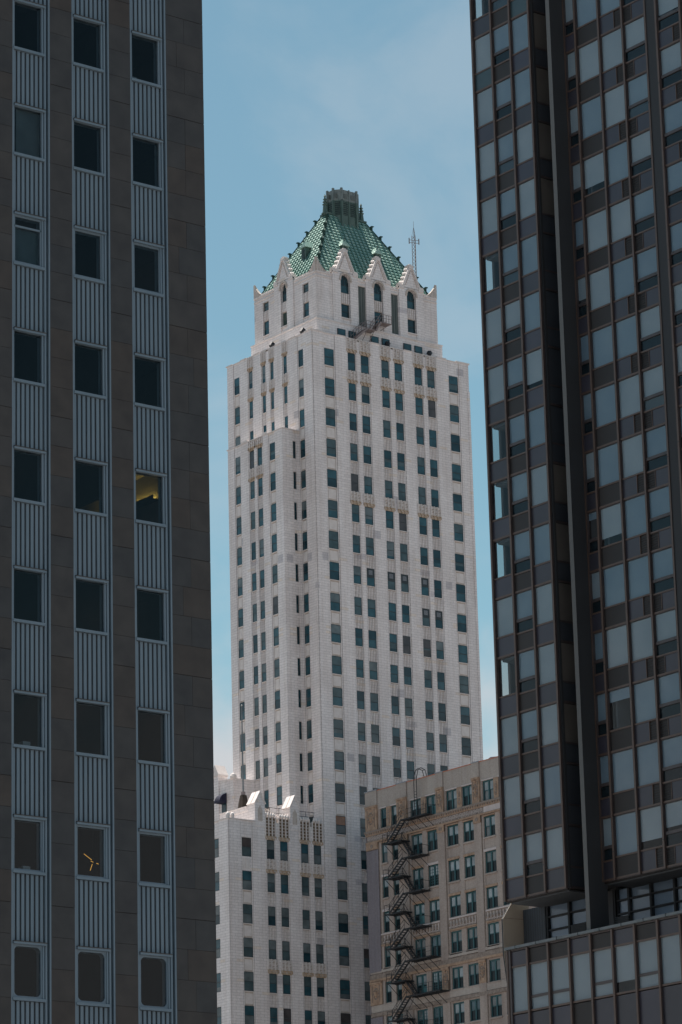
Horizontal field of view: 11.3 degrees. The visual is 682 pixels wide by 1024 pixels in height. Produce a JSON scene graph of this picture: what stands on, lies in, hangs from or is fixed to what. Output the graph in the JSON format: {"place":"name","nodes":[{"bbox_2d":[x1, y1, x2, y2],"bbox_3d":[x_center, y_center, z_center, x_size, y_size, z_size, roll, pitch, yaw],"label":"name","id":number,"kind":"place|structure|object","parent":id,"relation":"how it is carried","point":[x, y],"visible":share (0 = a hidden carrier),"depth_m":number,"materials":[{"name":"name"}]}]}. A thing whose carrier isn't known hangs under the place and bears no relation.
{"place":"outdoors","nodes":[
{"label":"outdoors","id":0,"kind":"place"},
{"bbox_2d":[0,0,216,1023],"bbox_3d":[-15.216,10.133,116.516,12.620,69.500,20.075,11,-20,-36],"label":"stone office building","id":1,"kind":"structure","parent":0,"point":[106,731],"depth_m":112.88,"materials":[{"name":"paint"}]},
{"bbox_2d":[13,210,45,270],"bbox_3d":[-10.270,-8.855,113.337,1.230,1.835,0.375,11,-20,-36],"label":"window","id":2,"kind":"structure","parent":1,"relation":"in","point":[28,243],"depth_m":113.40,"materials":[{"name":"glass"}]},
{"bbox_2d":[14,0,45,57],"bbox_3d":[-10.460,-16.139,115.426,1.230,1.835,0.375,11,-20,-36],"label":"window","id":3,"kind":"structure","parent":1,"relation":"in","point":[31,5],"depth_m":115.61,"materials":[{"name":"metal"}]},
{"bbox_2d":[14,102,45,162],"bbox_3d":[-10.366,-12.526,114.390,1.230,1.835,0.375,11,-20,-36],"label":"window","id":4,"kind":"structure","parent":1,"relation":"in","point":[29,119],"depth_m":114.51,"materials":[{"name":"glass"}]},
{"bbox_2d":[13,326,46,387],"bbox_3d":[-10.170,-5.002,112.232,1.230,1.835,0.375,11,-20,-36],"label":"window","id":5,"kind":"structure","parent":1,"relation":"in","point":[39,335],"depth_m":112.43,"materials":[{"name":"metal"}]},
{"bbox_2d":[13,445,46,506],"bbox_3d":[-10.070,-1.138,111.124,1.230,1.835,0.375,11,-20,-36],"label":"window","id":6,"kind":"structure","parent":1,"relation":"in","point":[39,453],"depth_m":111.31,"materials":[{"name":"metal"}]},
{"bbox_2d":[13,565,46,626],"bbox_3d":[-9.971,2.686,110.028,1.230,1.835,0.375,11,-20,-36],"label":"window","id":7,"kind":"structure","parent":1,"relation":"in","point":[40,573],"depth_m":110.21,"materials":[{"name":"metal"}]},
{"bbox_2d":[13,689,46,750],"bbox_3d":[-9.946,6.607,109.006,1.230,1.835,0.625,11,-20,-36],"label":"window","id":8,"kind":"structure","parent":1,"relation":"in","point":[23,744],"depth_m":109.06,"materials":[{"name":"metal"}]},
{"bbox_2d":[13,814,46,875],"bbox_3d":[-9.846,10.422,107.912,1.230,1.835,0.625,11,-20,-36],"label":"window","id":9,"kind":"structure","parent":1,"relation":"in","point":[39,821],"depth_m":107.97,"materials":[{"name":"metal"}]},
{"bbox_2d":[13,940,47,1002],"bbox_3d":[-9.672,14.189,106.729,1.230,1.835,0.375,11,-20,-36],"label":"window","id":10,"kind":"structure","parent":1,"relation":"in","point":[39,947],"depth_m":106.89,"materials":[{"name":"metal"}]},
{"bbox_2d":[73,13,104,73],"bbox_3d":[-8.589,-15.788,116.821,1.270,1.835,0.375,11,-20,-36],"label":"window","id":11,"kind":"structure","parent":1,"relation":"in","point":[85,20],"depth_m":117.03,"materials":[{"name":"metal"}]},
{"bbox_2d":[73,117,105,176],"bbox_3d":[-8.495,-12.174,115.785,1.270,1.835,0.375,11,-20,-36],"label":"window","id":12,"kind":"structure","parent":1,"relation":"in","point":[99,127],"depth_m":115.96,"materials":[{"name":"metal"}]},
{"bbox_2d":[74,224,106,284],"bbox_3d":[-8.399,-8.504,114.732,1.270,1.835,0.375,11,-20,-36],"label":"window","id":13,"kind":"structure","parent":1,"relation":"in","point":[81,230],"depth_m":114.90,"materials":[{"name":"metal"}]},
{"bbox_2d":[74,339,106,399],"bbox_3d":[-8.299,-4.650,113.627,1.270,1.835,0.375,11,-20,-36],"label":"window","id":14,"kind":"structure","parent":1,"relation":"in","point":[100,348],"depth_m":113.83,"materials":[{"name":"metal"}]},
{"bbox_2d":[74,456,107,517],"bbox_3d":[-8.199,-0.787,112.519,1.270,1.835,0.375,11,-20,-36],"label":"window","id":15,"kind":"structure","parent":1,"relation":"in","point":[102,474],"depth_m":112.74,"materials":[{"name":"metal"}]},
{"bbox_2d":[75,575,108,635],"bbox_3d":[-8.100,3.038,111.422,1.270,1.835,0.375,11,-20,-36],"label":"window","id":16,"kind":"structure","parent":1,"relation":"in","point":[102,582],"depth_m":111.61,"materials":[{"name":"metal"}]},
{"bbox_2d":[75,698,109,758],"bbox_3d":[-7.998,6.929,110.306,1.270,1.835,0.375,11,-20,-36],"label":"window","id":17,"kind":"structure","parent":1,"relation":"in","point":[103,705],"depth_m":110.50,"materials":[{"name":"metal"}]},
{"bbox_2d":[76,821,109,882],"bbox_3d":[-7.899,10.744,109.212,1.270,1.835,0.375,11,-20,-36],"label":"window","id":18,"kind":"structure","parent":1,"relation":"in","point":[103,828],"depth_m":109.35,"materials":[{"name":"metal"}]},
{"bbox_2d":[76,946,110,1007],"bbox_3d":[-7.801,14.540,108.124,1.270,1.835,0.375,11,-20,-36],"label":"window","id":19,"kind":"structure","parent":1,"relation":"in","point":[103,953],"depth_m":108.29,"materials":[{"name":"metal"}]},
{"bbox_2d":[131,30,161,88],"bbox_3d":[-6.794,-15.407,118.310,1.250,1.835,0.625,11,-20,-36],"label":"window","id":20,"kind":"structure","parent":1,"relation":"in","point":[153,39],"depth_m":118.41,"materials":[{"name":"metal"}]},
{"bbox_2d":[132,132,163,191],"bbox_3d":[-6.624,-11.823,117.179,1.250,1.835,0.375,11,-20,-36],"label":"window","id":21,"kind":"structure","parent":1,"relation":"in","point":[157,142],"depth_m":117.37,"materials":[{"name":"metal"}]},
{"bbox_2d":[133,238,164,297],"bbox_3d":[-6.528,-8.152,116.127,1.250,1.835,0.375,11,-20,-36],"label":"window","id":22,"kind":"structure","parent":1,"relation":"in","point":[141,244],"depth_m":116.29,"materials":[{"name":"metal"}]},
{"bbox_2d":[134,352,165,411],"bbox_3d":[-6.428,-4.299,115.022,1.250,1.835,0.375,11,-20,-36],"label":"window","id":23,"kind":"structure","parent":1,"relation":"in","point":[140,356],"depth_m":115.21,"materials":[{"name":"metal"}]},
{"bbox_2d":[135,468,166,527],"bbox_3d":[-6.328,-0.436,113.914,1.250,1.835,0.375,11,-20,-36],"label":"window","id":24,"kind":"structure","parent":1,"relation":"in","point":[161,476],"depth_m":114.12,"materials":[{"name":"metal"}]},
{"bbox_2d":[136,585,168,644],"bbox_3d":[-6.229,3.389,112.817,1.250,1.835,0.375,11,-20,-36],"label":"window","id":25,"kind":"structure","parent":1,"relation":"in","point":[162,597],"depth_m":113.01,"materials":[{"name":"metal"}]},
{"bbox_2d":[137,707,169,766],"bbox_3d":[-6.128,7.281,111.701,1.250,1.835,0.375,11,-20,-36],"label":"window","id":26,"kind":"structure","parent":1,"relation":"in","point":[164,732],"depth_m":111.89,"materials":[{"name":"metal"}]},
{"bbox_2d":[138,828,170,888],"bbox_3d":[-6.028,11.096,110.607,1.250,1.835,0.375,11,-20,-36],"label":"window","id":27,"kind":"structure","parent":1,"relation":"in","point":[164,835],"depth_m":110.75,"materials":[{"name":"metal"}]},
{"bbox_2d":[139,951,172,1011],"bbox_3d":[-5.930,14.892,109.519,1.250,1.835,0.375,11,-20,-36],"label":"window","id":28,"kind":"structure","parent":1,"relation":"in","point":[164,958],"depth_m":109.67,"materials":[{"name":"metal"}]},
{"bbox_2d":[213,187,482,1023],"bbox_3d":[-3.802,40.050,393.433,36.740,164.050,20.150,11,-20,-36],"label":"white skyscraper","id":29,"kind":"structure","parent":0,"point":[355,666],"depth_m":396.30,"materials":[{"name":"stone"}]},
{"bbox_2d":[238,705,247,807],"bbox_3d":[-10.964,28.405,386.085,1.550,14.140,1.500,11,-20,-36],"label":"flagpole","id":30,"kind":"object","parent":29,"relation":"on","point":[243,800],"visible":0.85,"depth_m":385.33,"materials":[{"name":"metal"}]},
{"bbox_2d":[351,314,391,341],"bbox_3d":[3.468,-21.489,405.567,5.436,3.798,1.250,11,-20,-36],"label":"service stair","id":31,"kind":"object","parent":29,"relation":"attached to","point":[377,325],"visible":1,"depth_m":405.37,"materials":[{"name":"metal"}]},
{"bbox_2d":[202,0,508,778],"label":"sky","id":32,"kind":"structure","parent":0,"point":[304,100],"materials":[{"name":"blue"}]},
{"bbox_2d":[364,756,534,1023],"bbox_3d":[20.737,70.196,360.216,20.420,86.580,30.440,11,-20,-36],"label":"brick loft building","id":33,"kind":"structure","parent":0,"point":[465,907],"depth_m":364.56,"materials":[{"name":"beige brick"}]},
{"bbox_2d":[382,804,449,1023],"bbox_3d":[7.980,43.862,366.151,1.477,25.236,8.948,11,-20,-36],"label":"fire escape","id":34,"kind":"object","parent":33,"relation":"attached to","point":[414,927],"visible":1,"depth_m":367.28,"materials":[{"name":"metal"}]},
{"bbox_2d":[412,900,424,925],"bbox_3d":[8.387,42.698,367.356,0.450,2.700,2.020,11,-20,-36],"label":"window","id":35,"kind":"structure","parent":33,"relation":"in","point":[419,910],"depth_m":367.49,"materials":[{"name":"grey glass"}]},
{"bbox_2d":[427,861,438,888],"bbox_3d":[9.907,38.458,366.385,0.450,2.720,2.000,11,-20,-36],"label":"window","id":36,"kind":"structure","parent":33,"relation":"in","point":[433,869],"depth_m":366.51,"materials":[{"name":"glass"}]},
{"bbox_2d":[428,896,439,922],"bbox_3d":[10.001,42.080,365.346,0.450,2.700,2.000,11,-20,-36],"label":"window","id":37,"kind":"structure","parent":33,"relation":"in","point":[434,903],"depth_m":365.52,"materials":[{"name":"grey glass"}]},
{"bbox_2d":[446,822,458,848],"bbox_3d":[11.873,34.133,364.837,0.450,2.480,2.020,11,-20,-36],"label":"window","id":38,"kind":"structure","parent":33,"relation":"in","point":[453,841],"depth_m":364.99,"materials":[{"name":"glass"}]},
{"bbox_2d":[447,856,459,883],"bbox_3d":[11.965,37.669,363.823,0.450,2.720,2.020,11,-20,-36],"label":"window","id":39,"kind":"structure","parent":33,"relation":"in","point":[454,872],"depth_m":363.92,"materials":[{"name":"glass"}]},
{"bbox_2d":[448,891,461,917],"bbox_3d":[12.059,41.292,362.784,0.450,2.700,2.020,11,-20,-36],"label":"window","id":40,"kind":"structure","parent":33,"relation":"in","point":[455,901],"depth_m":362.85,"materials":[{"name":"grey glass"}]},
{"bbox_2d":[450,930,462,954],"bbox_3d":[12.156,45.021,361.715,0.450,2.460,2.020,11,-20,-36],"label":"window","id":41,"kind":"structure","parent":33,"relation":"in","point":[456,935],"depth_m":361.84,"materials":[{"name":"grey glass"}]},
{"bbox_2d":[451,966,463,990],"bbox_3d":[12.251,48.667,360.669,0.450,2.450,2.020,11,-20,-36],"label":"window","id":42,"kind":"structure","parent":33,"relation":"in","point":[458,971],"depth_m":360.82,"materials":[{"name":"grey glass"}]},
{"bbox_2d":[454,1002,464,1023],"bbox_3d":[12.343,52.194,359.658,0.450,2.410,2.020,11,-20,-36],"label":"window","id":43,"kind":"structure","parent":33,"relation":"in","point":[459,1016],"depth_m":359.86,"materials":[{"name":"grey glass"}]},
{"bbox_2d":[462,818,473,844],"bbox_3d":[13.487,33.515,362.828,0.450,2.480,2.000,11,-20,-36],"label":"window","id":44,"kind":"structure","parent":33,"relation":"in","point":[468,826],"depth_m":362.94,"materials":[{"name":"glass"}]},
{"bbox_2d":[463,852,474,879],"bbox_3d":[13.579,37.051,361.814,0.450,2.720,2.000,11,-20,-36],"label":"window","id":45,"kind":"structure","parent":33,"relation":"in","point":[470,860],"depth_m":361.93,"materials":[{"name":"glass"}]},
{"bbox_2d":[464,888,476,914],"bbox_3d":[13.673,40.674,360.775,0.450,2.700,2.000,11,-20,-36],"label":"window","id":46,"kind":"structure","parent":33,"relation":"in","point":[470,896],"depth_m":360.91,"materials":[{"name":"grey glass"}]},
{"bbox_2d":[467,963,478,987],"bbox_3d":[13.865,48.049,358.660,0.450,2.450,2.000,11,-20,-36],"label":"window","id":47,"kind":"structure","parent":33,"relation":"in","point":[473,968],"depth_m":358.80,"materials":[{"name":"grey glass"}]},
{"bbox_2d":[469,998,480,1023],"bbox_3d":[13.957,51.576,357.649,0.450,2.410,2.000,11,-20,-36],"label":"window","id":48,"kind":"structure","parent":33,"relation":"in","point":[474,1004],"depth_m":357.75,"materials":[{"name":"grey glass"}]},
{"bbox_2d":[481,777,493,800],"bbox_3d":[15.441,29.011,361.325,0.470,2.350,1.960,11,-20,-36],"label":"window","id":49,"kind":"structure","parent":33,"relation":"in","point":[488,792],"depth_m":361.48,"materials":[{"name":"grey glass"}]},
{"bbox_2d":[482,813,495,838],"bbox_3d":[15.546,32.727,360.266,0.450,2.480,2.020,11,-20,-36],"label":"window","id":50,"kind":"structure","parent":33,"relation":"in","point":[489,821],"depth_m":360.38,"materials":[{"name":"grey glass"}]},
{"bbox_2d":[484,847,496,874],"bbox_3d":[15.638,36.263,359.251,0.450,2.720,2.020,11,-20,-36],"label":"window","id":51,"kind":"structure","parent":33,"relation":"in","point":[491,865],"depth_m":359.33,"materials":[{"name":"glass"}]},
{"bbox_2d":[485,883,497,910],"bbox_3d":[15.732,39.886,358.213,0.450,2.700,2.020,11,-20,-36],"label":"window","id":52,"kind":"structure","parent":33,"relation":"in","point":[492,892],"depth_m":358.36,"materials":[{"name":"grey glass"}]},
{"bbox_2d":[487,922,499,946],"bbox_3d":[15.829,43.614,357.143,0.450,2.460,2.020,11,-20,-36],"label":"window","id":53,"kind":"structure","parent":33,"relation":"in","point":[493,928],"depth_m":357.32,"materials":[{"name":"grey glass"}]},
{"bbox_2d":[488,958,500,983],"bbox_3d":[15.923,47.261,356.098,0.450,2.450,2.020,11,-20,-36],"label":"window","id":54,"kind":"structure","parent":33,"relation":"in","point":[495,971],"depth_m":356.27,"materials":[{"name":"grey glass"}]},
{"bbox_2d":[489,994,502,1019],"bbox_3d":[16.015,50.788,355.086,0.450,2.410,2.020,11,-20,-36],"label":"window","id":55,"kind":"structure","parent":33,"relation":"in","point":[496,1000],"depth_m":355.19,"materials":[{"name":"grey glass"}]},
{"bbox_2d":[469,0,681,1023],"bbox_3d":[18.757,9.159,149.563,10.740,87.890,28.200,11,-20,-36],"label":"bronze glass tower","id":56,"kind":"structure","parent":0,"point":[577,108],"depth_m":155.07,"materials":[{"name":"metal"}]},
{"bbox_2d":[545,899,585,938],"bbox_3d":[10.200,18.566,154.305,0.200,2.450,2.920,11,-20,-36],"label":"window","id":57,"kind":"structure","parent":56,"relation":"in","point":[560,918],"depth_m":154.77,"materials":[{"name":"glass"}]},
{"bbox_2d":[472,0,681,1014],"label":"window","id":58,"kind":"structure","parent":56,"relation":"in","point":[669,946],"depth_m":157.40,"materials":[{"name":"grey glass"}]},
{"bbox_2d":[575,0,595,29],"bbox_3d":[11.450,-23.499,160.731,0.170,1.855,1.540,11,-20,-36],"label":"window","id":59,"kind":"structure","parent":56,"relation":"in","point":[585,9],"depth_m":160.78,"materials":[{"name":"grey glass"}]},
{"bbox_2d":[578,40,598,84],"bbox_3d":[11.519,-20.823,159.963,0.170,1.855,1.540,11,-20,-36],"label":"window","id":60,"kind":"structure","parent":56,"relation":"in","point":[588,64],"depth_m":160.04,"materials":[{"name":"grey glass"}]},
{"bbox_2d":[580,96,601,140],"bbox_3d":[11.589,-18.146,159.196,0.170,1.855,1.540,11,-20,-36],"label":"window","id":61,"kind":"structure","parent":56,"relation":"in","point":[591,125],"depth_m":159.26,"materials":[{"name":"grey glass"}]},
{"bbox_2d":[583,153,604,197],"bbox_3d":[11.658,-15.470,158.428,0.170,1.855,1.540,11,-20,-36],"label":"window","id":62,"kind":"structure","parent":56,"relation":"in","point":[593,168],"depth_m":158.56,"materials":[{"name":"grey glass"}]},
{"bbox_2d":[586,209,607,254],"bbox_3d":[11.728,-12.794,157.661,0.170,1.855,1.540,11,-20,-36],"label":"window","id":63,"kind":"structure","parent":56,"relation":"in","point":[596,227],"depth_m":157.75,"materials":[{"name":"grey glass"}]},
{"bbox_2d":[588,267,609,312],"bbox_3d":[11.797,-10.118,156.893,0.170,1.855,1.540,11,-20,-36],"label":"window","id":64,"kind":"structure","parent":56,"relation":"in","point":[599,288],"depth_m":156.98,"materials":[{"name":"grey glass"}]},
{"bbox_2d":[591,325,612,370],"bbox_3d":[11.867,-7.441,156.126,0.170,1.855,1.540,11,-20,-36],"label":"window","id":65,"kind":"structure","parent":56,"relation":"in","point":[602,349],"depth_m":156.21,"materials":[{"name":"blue glass"}]},
{"bbox_2d":[594,384,615,429],"bbox_3d":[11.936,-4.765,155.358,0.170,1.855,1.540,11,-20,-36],"label":"window","id":66,"kind":"structure","parent":56,"relation":"in","point":[604,398],"depth_m":155.45,"materials":[{"name":"blue glass"}]},
{"bbox_2d":[597,443,618,488],"bbox_3d":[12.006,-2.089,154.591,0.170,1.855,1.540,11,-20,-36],"label":"window","id":67,"kind":"structure","parent":56,"relation":"in","point":[607,457],"depth_m":154.66,"materials":[{"name":"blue glass"}]},
{"bbox_2d":[599,0,619,17],"bbox_3d":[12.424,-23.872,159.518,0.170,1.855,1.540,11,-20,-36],"label":"window","id":68,"kind":"structure","parent":56,"relation":"in","point":[606,7],"depth_m":159.53,"materials":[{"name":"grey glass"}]},
{"bbox_2d":[599,503,621,548],"bbox_3d":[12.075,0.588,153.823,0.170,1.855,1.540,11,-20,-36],"label":"window","id":69,"kind":"structure","parent":56,"relation":"in","point":[610,517],"depth_m":153.94,"materials":[{"name":"grey glass"}]},
{"bbox_2d":[601,28,622,73],"bbox_3d":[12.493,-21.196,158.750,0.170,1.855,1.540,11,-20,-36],"label":"window","id":70,"kind":"structure","parent":56,"relation":"in","point":[611,46],"depth_m":158.83,"materials":[{"name":"grey glass"}]},
{"bbox_2d":[602,564,624,608],"bbox_3d":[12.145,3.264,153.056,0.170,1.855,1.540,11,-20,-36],"label":"window","id":71,"kind":"structure","parent":56,"relation":"in","point":[613,577],"depth_m":153.12,"materials":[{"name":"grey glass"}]},
{"bbox_2d":[603,84,624,129],"bbox_3d":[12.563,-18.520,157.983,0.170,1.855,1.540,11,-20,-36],"label":"window","id":72,"kind":"structure","parent":56,"relation":"in","point":[614,105],"depth_m":158.06,"materials":[{"name":"grey glass"}]},
{"bbox_2d":[605,625,627,670],"bbox_3d":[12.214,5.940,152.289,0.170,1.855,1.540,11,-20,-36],"label":"window","id":73,"kind":"structure","parent":56,"relation":"in","point":[616,638],"depth_m":152.37,"materials":[{"name":"grey glass"}]},
{"bbox_2d":[606,142,627,186],"bbox_3d":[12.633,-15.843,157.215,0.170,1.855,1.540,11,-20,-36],"label":"window","id":74,"kind":"structure","parent":56,"relation":"in","point":[617,163],"depth_m":157.29,"materials":[{"name":"blue glass"}]},
{"bbox_2d":[608,687,630,731],"bbox_3d":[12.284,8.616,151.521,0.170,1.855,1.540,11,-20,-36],"label":"window","id":75,"kind":"structure","parent":56,"relation":"in","point":[620,694],"depth_m":151.85,"materials":[{"name":"grey glass"}]},
{"bbox_2d":[609,199,630,244],"bbox_3d":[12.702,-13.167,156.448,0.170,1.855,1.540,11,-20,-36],"label":"window","id":76,"kind":"structure","parent":56,"relation":"in","point":[619,214],"depth_m":156.52,"materials":[{"name":"grey glass"}]},
{"bbox_2d":[611,749,633,794],"bbox_3d":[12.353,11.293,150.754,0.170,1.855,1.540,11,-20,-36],"label":"window","id":77,"kind":"structure","parent":56,"relation":"in","point":[622,762],"depth_m":150.82,"materials":[{"name":"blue glass"}]},
{"bbox_2d":[612,257,633,302],"bbox_3d":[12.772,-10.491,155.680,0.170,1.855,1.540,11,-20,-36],"label":"window","id":78,"kind":"structure","parent":56,"relation":"in","point":[622,272],"depth_m":155.76,"materials":[{"name":"blue glass"}]},
{"bbox_2d":[614,812,636,857],"bbox_3d":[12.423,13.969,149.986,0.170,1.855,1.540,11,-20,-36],"label":"window","id":79,"kind":"structure","parent":56,"relation":"in","point":[625,825],"depth_m":150.05,"materials":[{"name":"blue glass"}]},
{"bbox_2d":[615,316,636,360],"bbox_3d":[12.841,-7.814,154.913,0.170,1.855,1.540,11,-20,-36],"label":"window","id":80,"kind":"structure","parent":56,"relation":"in","point":[625,330],"depth_m":155.00,"materials":[{"name":"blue glass"}]},
{"bbox_2d":[618,375,639,420],"bbox_3d":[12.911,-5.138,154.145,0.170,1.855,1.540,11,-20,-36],"label":"window","id":81,"kind":"structure","parent":56,"relation":"in","point":[628,389],"depth_m":154.24,"materials":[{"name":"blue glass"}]},
{"bbox_2d":[621,434,642,479],"bbox_3d":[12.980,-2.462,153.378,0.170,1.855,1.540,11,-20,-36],"label":"window","id":82,"kind":"structure","parent":56,"relation":"in","point":[631,449],"depth_m":153.45,"materials":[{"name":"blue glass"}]},
{"bbox_2d":[623,494,646,540],"bbox_3d":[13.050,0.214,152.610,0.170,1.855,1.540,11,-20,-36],"label":"window","id":83,"kind":"structure","parent":56,"relation":"in","point":[634,509],"depth_m":152.71,"materials":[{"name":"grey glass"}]},
{"bbox_2d":[624,17,645,63],"bbox_3d":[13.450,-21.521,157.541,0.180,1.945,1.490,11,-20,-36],"label":"window","id":84,"kind":"structure","parent":56,"relation":"in","point":[634,36],"depth_m":157.59,"materials":[{"name":"grey glass"}]},
{"bbox_2d":[626,555,649,601],"bbox_3d":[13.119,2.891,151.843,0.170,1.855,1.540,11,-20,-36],"label":"window","id":85,"kind":"structure","parent":56,"relation":"in","point":[637,569],"depth_m":151.93,"materials":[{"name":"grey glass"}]},
{"bbox_2d":[627,73,648,120],"bbox_3d":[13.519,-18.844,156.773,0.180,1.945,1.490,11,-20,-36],"label":"window","id":86,"kind":"structure","parent":56,"relation":"in","point":[637,93],"depth_m":156.86,"materials":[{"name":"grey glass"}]},
{"bbox_2d":[630,131,651,177],"bbox_3d":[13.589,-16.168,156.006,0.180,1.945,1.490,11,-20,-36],"label":"window","id":87,"kind":"structure","parent":56,"relation":"in","point":[640,149],"depth_m":156.06,"materials":[{"name":"grey glass"}]},
{"bbox_2d":[630,617,652,662],"bbox_3d":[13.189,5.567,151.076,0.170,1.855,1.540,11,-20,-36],"label":"window","id":88,"kind":"structure","parent":56,"relation":"in","point":[640,631],"depth_m":151.15,"materials":[{"name":"grey glass"}]},
{"bbox_2d":[633,188,654,235],"bbox_3d":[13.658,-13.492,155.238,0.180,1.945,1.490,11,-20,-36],"label":"window","id":89,"kind":"structure","parent":56,"relation":"in","point":[643,206],"depth_m":155.30,"materials":[{"name":"blue glass"}]},
{"bbox_2d":[633,679,655,725],"bbox_3d":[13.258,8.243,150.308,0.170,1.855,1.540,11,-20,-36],"label":"window","id":90,"kind":"structure","parent":56,"relation":"in","point":[643,693],"depth_m":150.38,"materials":[{"name":"grey glass"}]},
{"bbox_2d":[636,247,657,294],"bbox_3d":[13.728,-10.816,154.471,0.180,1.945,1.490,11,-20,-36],"label":"window","id":91,"kind":"structure","parent":56,"relation":"in","point":[646,262],"depth_m":154.55,"materials":[{"name":"blue glass"}]},
{"bbox_2d":[636,742,658,787],"bbox_3d":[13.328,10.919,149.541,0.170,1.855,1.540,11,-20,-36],"label":"window","id":92,"kind":"structure","parent":56,"relation":"in","point":[646,755],"depth_m":149.61,"materials":[{"name":"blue glass"}]},
{"bbox_2d":[637,939,658,990],"bbox_3d":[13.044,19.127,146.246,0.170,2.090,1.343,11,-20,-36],"label":"window","id":93,"kind":"structure","parent":56,"relation":"in","point":[646,950],"depth_m":146.32,"materials":[{"name":"grey glass"}]},
{"bbox_2d":[615,877,681,923],"bbox_3d":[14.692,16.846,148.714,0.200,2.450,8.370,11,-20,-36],"label":"window","id":94,"kind":"structure","parent":56,"relation":"in","point":[653,899],"depth_m":150.34,"materials":[{"name":"glass"}]},
{"bbox_2d":[639,306,660,353],"bbox_3d":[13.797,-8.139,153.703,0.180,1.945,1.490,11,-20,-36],"label":"window","id":95,"kind":"structure","parent":56,"relation":"in","point":[649,320],"depth_m":153.79,"materials":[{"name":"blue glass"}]},
{"bbox_2d":[639,806,662,851],"bbox_3d":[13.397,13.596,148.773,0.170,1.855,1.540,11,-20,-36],"label":"window","id":96,"kind":"structure","parent":56,"relation":"in","point":[650,825],"depth_m":148.92,"materials":[{"name":"grey glass"}]},
{"bbox_2d":[642,365,663,413],"bbox_3d":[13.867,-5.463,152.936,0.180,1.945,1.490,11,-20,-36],"label":"window","id":97,"kind":"structure","parent":56,"relation":"in","point":[652,380],"depth_m":153.01,"materials":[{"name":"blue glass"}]},
{"bbox_2d":[645,426,666,473],"bbox_3d":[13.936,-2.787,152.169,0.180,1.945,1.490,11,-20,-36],"label":"window","id":98,"kind":"structure","parent":56,"relation":"in","point":[655,440],"depth_m":152.24,"materials":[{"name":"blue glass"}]},
{"bbox_2d":[648,486,670,534],"bbox_3d":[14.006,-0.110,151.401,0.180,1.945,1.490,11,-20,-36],"label":"window","id":99,"kind":"structure","parent":56,"relation":"in","point":[658,500],"depth_m":151.48,"materials":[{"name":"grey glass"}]},
{"bbox_2d":[651,548,673,595],"bbox_3d":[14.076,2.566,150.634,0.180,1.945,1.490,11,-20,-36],"label":"window","id":100,"kind":"structure","parent":56,"relation":"in","point":[662,562],"depth_m":150.71,"materials":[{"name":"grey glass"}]},
{"bbox_2d":[654,610,676,657],"bbox_3d":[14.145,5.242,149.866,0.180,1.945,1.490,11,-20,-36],"label":"window","id":101,"kind":"structure","parent":56,"relation":"in","point":[665,623],"depth_m":149.94,"materials":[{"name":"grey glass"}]},
{"bbox_2d":[657,0,678,32],"bbox_3d":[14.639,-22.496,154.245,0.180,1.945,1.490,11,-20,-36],"label":"window","id":102,"kind":"structure","parent":56,"relation":"in","point":[670,19],"depth_m":154.28,"materials":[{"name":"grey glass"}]},
{"bbox_2d":[657,672,680,720],"bbox_3d":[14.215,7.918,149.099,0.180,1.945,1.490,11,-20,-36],"label":"window","id":103,"kind":"structure","parent":56,"relation":"in","point":[668,686],"depth_m":149.17,"materials":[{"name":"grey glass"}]},
{"bbox_2d":[660,42,681,90],"bbox_3d":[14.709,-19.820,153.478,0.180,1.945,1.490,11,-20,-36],"label":"window","id":104,"kind":"structure","parent":56,"relation":"in","point":[670,57],"depth_m":153.53,"materials":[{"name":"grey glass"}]},
{"bbox_2d":[661,735,681,783],"bbox_3d":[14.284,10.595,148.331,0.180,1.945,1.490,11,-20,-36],"label":"window","id":105,"kind":"structure","parent":56,"relation":"in","point":[671,749],"depth_m":148.41,"materials":[{"name":"grey glass"}]},
{"bbox_2d":[663,101,681,148],"bbox_3d":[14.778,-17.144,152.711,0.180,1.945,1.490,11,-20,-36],"label":"window","id":106,"kind":"structure","parent":56,"relation":"in","point":[672,115],"depth_m":152.86,"materials":[{"name":"blue glass"}]},
{"bbox_2d":[664,800,681,847],"bbox_3d":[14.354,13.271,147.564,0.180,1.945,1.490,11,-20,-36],"label":"window","id":107,"kind":"structure","parent":56,"relation":"in","point":[672,811],"depth_m":147.76,"materials":[{"name":"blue glass"}]},
{"bbox_2d":[666,161,681,207],"bbox_3d":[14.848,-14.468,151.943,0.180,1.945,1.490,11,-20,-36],"label":"window","id":108,"kind":"structure","parent":56,"relation":"in","point":[673,173],"depth_m":152.15,"materials":[{"name":"blue glass"}]},
{"bbox_2d":[669,222,681,267],"bbox_3d":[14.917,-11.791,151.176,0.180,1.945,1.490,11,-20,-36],"label":"window","id":109,"kind":"structure","parent":56,"relation":"in","point":[675,232],"depth_m":151.48,"materials":[{"name":"blue glass"}]},
{"bbox_2d":[672,283,681,327],"bbox_3d":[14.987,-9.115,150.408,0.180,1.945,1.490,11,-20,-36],"label":"window","id":110,"kind":"structure","parent":56,"relation":"in","point":[677,290],"depth_m":150.78,"materials":[{"name":"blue glass"}]},
{"bbox_2d":[676,345,681,388],"bbox_3d":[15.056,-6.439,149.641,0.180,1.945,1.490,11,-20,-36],"label":"window","id":111,"kind":"structure","parent":56,"relation":"in","point":[678,349],"depth_m":150.12,"materials":[{"name":"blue glass"}]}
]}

